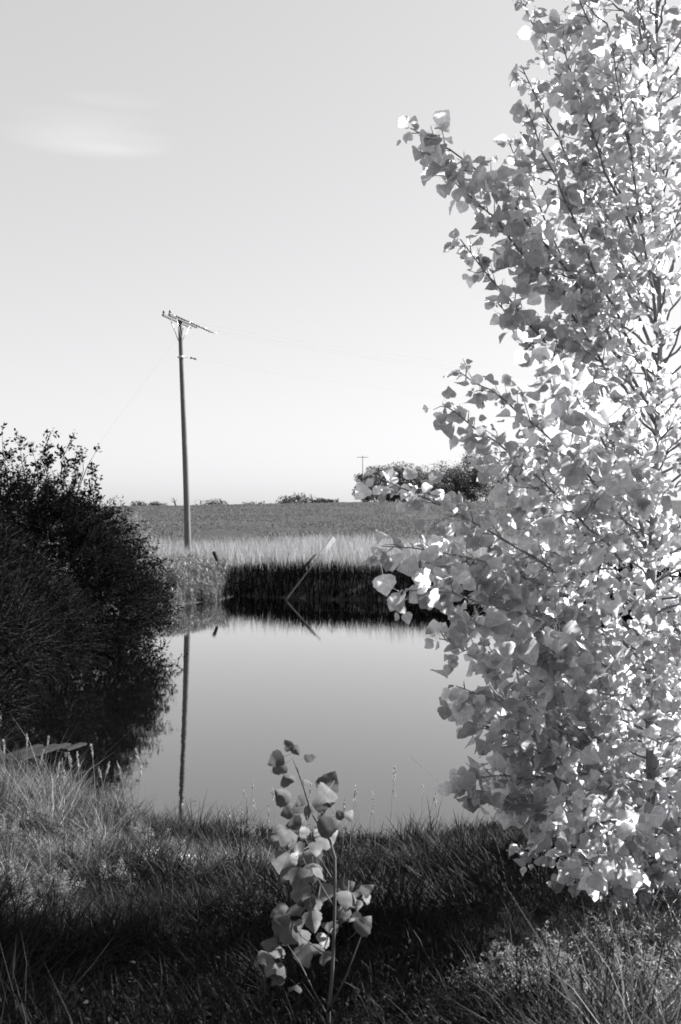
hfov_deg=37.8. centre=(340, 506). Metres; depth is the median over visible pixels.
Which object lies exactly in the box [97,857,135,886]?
feathery weed
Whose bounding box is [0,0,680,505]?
sky
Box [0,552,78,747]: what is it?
willow shrub
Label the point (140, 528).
sunlit shrub
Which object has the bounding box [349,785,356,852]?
seed stalk
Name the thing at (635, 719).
cottonwood sucker
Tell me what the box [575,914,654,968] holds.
feathery weed
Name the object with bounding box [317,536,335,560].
leaning board
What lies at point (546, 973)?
feathery weed
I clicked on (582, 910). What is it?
feathery weed
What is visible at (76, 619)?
shore shrub
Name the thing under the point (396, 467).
grove tree
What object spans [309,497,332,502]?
horizon shrub
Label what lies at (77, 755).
seed stalk
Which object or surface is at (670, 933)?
feathery weed
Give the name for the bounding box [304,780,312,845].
seed stalk
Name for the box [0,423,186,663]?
overhanging shrub
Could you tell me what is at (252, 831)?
feathery weed
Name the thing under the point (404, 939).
bank grass
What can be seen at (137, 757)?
seed stalk
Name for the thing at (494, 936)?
feathery weed
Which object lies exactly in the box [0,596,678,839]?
water
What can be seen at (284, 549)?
tall dry grass
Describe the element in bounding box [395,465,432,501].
grove tree
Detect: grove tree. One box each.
[352,473,380,501]
[366,465,404,501]
[380,461,414,500]
[385,475,418,501]
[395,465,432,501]
[413,470,454,501]
[434,448,482,500]
[434,461,471,499]
[441,465,467,499]
[453,465,491,500]
[464,464,507,500]
[475,472,523,500]
[515,466,558,497]
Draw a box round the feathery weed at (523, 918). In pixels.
[497,900,544,935]
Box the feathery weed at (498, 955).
[480,937,535,993]
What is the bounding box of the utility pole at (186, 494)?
[162,310,213,550]
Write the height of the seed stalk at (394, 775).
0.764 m
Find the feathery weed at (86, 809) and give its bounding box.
[73,803,97,819]
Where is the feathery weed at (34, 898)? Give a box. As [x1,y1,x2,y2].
[0,886,46,918]
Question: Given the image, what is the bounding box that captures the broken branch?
[299,554,315,572]
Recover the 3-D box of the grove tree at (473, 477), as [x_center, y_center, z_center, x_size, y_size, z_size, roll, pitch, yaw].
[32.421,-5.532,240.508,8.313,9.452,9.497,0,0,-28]
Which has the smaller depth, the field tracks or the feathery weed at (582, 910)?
the feathery weed at (582, 910)
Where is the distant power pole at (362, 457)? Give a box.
[357,456,367,501]
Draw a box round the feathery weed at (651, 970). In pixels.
[603,933,680,1009]
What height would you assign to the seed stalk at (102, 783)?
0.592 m
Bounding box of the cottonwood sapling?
[256,739,373,1023]
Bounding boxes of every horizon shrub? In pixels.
[131,500,147,505]
[148,501,168,505]
[195,498,227,504]
[276,496,302,503]
[278,492,313,502]
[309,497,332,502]
[321,498,338,502]
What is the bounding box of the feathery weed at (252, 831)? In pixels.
[235,821,259,837]
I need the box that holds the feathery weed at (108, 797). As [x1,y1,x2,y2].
[85,796,117,811]
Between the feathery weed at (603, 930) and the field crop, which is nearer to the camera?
the feathery weed at (603, 930)
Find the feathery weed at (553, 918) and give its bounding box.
[544,903,590,942]
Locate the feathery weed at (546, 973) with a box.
[485,951,561,1010]
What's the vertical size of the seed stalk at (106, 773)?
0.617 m
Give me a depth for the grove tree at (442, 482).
248.94 m
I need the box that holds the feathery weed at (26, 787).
[13,775,42,796]
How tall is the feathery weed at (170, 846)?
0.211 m
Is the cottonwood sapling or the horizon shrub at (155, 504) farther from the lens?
the horizon shrub at (155, 504)
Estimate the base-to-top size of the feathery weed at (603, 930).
0.252 m
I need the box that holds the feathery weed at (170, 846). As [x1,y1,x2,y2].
[155,836,186,860]
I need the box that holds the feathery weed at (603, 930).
[569,921,638,977]
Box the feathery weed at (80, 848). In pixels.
[59,836,94,867]
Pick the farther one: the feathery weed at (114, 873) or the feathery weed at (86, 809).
the feathery weed at (86, 809)
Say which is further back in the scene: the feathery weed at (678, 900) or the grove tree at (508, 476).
the grove tree at (508, 476)
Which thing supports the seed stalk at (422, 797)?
on the ground at (222, 532)
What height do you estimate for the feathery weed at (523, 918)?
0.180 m
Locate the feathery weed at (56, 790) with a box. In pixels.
[43,783,71,797]
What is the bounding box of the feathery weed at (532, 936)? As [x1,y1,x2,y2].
[513,918,570,966]
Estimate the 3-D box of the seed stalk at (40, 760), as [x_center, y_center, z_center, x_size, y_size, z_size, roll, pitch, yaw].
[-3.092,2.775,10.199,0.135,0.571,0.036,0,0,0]
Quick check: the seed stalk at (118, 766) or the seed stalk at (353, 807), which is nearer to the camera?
the seed stalk at (353, 807)
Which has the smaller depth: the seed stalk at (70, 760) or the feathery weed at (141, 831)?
the feathery weed at (141, 831)
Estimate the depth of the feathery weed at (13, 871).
5.58 m
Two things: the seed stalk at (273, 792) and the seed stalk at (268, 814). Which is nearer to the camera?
the seed stalk at (268, 814)
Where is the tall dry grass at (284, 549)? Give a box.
[22,530,679,575]
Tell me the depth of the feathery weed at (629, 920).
4.25 m
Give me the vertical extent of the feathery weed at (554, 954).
0.262 m
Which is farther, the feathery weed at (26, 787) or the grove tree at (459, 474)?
the grove tree at (459, 474)
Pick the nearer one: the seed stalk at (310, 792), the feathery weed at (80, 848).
the feathery weed at (80, 848)
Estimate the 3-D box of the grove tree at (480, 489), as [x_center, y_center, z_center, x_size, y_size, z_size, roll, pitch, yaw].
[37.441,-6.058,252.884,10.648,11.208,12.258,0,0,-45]
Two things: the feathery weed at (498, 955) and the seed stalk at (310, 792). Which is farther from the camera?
the seed stalk at (310, 792)
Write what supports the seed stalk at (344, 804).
on the ground at (222, 532)
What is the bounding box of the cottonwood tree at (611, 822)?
[355,0,680,917]
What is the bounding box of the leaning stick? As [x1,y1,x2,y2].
[284,554,320,599]
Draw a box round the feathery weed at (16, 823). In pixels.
[0,812,29,848]
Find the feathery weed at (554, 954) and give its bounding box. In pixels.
[514,920,595,997]
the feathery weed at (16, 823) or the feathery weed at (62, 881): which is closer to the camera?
the feathery weed at (62, 881)
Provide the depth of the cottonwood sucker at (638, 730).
7.79 m
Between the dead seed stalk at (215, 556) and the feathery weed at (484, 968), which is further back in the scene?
the dead seed stalk at (215, 556)
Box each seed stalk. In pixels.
[34,749,44,787]
[68,752,73,809]
[76,752,79,793]
[90,743,95,801]
[98,768,107,818]
[99,762,109,808]
[117,763,127,818]
[135,748,149,818]
[137,764,142,812]
[212,551,217,561]
[267,805,269,838]
[271,786,275,825]
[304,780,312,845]
[343,798,345,840]
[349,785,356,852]
[372,791,374,834]
[389,767,395,846]
[420,784,423,835]
[425,792,437,833]
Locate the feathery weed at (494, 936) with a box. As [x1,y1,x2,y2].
[475,925,511,958]
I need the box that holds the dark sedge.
[156,550,680,606]
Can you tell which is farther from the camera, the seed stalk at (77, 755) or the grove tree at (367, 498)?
the grove tree at (367, 498)
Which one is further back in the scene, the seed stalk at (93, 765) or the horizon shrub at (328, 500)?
the horizon shrub at (328, 500)
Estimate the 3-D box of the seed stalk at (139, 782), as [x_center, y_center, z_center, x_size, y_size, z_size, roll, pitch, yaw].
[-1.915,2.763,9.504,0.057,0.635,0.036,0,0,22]
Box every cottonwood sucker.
[619,666,680,813]
[620,633,673,761]
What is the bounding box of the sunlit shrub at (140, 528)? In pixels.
[23,498,164,617]
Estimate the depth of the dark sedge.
35.18 m
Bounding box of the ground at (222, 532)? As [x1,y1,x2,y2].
[0,500,680,1023]
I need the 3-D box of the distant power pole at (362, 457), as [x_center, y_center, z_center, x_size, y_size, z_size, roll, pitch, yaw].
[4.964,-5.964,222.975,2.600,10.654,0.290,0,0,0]
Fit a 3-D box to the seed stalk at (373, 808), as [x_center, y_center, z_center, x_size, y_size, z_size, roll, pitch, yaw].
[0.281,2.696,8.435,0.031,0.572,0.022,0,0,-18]
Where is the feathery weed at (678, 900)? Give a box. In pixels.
[643,884,680,925]
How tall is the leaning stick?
1.774 m
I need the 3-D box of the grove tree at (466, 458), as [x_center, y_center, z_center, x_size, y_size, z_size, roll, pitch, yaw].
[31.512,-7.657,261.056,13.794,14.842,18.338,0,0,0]
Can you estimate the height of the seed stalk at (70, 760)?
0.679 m
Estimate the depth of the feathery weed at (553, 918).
4.22 m
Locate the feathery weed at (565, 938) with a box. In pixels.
[552,910,614,966]
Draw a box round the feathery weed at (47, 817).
[24,801,60,829]
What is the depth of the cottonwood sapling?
3.00 m
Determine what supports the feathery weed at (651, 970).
on the ground at (222, 532)
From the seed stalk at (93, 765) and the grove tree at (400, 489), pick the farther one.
the grove tree at (400, 489)
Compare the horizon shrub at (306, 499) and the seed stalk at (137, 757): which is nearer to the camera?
the seed stalk at (137, 757)
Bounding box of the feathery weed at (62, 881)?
[43,868,85,904]
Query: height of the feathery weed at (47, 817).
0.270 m
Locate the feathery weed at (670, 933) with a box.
[632,911,680,976]
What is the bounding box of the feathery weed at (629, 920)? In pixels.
[594,899,645,940]
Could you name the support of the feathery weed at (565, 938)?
on the ground at (222, 532)
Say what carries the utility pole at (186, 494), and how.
on the ground at (222, 532)
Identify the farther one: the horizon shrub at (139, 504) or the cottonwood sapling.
the horizon shrub at (139, 504)
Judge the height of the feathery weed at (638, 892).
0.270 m
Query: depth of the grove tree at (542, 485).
245.57 m
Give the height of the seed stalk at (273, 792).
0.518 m
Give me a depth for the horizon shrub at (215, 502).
288.27 m
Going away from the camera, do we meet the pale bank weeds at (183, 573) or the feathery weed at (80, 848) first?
the feathery weed at (80, 848)
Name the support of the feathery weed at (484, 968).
on the ground at (222, 532)
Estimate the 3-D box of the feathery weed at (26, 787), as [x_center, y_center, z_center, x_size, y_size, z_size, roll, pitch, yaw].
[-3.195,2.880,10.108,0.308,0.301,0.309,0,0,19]
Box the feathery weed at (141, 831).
[123,818,169,850]
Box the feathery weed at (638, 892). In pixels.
[634,889,673,914]
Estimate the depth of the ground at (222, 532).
73.92 m
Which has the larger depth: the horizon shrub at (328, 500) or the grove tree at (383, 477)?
the horizon shrub at (328, 500)
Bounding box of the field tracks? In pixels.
[425,502,542,506]
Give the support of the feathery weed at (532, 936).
on the ground at (222, 532)
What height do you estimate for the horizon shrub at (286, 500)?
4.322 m
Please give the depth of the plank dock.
12.35 m
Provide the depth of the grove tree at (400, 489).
245.42 m
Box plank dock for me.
[1,742,86,764]
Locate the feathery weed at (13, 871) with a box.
[0,853,31,894]
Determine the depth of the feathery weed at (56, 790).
10.12 m
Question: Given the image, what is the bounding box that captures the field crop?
[103,501,634,544]
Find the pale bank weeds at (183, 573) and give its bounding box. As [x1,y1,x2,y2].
[128,552,232,605]
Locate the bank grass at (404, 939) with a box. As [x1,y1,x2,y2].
[0,715,680,1023]
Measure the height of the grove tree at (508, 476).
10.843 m
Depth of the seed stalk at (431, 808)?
8.97 m
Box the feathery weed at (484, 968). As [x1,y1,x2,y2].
[445,957,497,1001]
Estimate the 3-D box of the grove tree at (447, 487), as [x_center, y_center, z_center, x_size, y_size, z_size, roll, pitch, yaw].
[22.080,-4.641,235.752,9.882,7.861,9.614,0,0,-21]
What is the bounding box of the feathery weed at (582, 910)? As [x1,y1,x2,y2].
[561,890,609,921]
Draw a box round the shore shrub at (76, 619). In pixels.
[0,512,118,698]
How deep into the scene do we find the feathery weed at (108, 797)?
9.72 m
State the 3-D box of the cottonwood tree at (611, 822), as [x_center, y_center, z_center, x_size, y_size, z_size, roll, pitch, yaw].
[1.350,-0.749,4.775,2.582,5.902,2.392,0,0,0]
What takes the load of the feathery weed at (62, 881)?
on the ground at (222, 532)
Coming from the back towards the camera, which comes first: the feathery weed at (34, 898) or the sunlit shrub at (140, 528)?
the sunlit shrub at (140, 528)
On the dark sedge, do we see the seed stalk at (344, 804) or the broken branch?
the broken branch

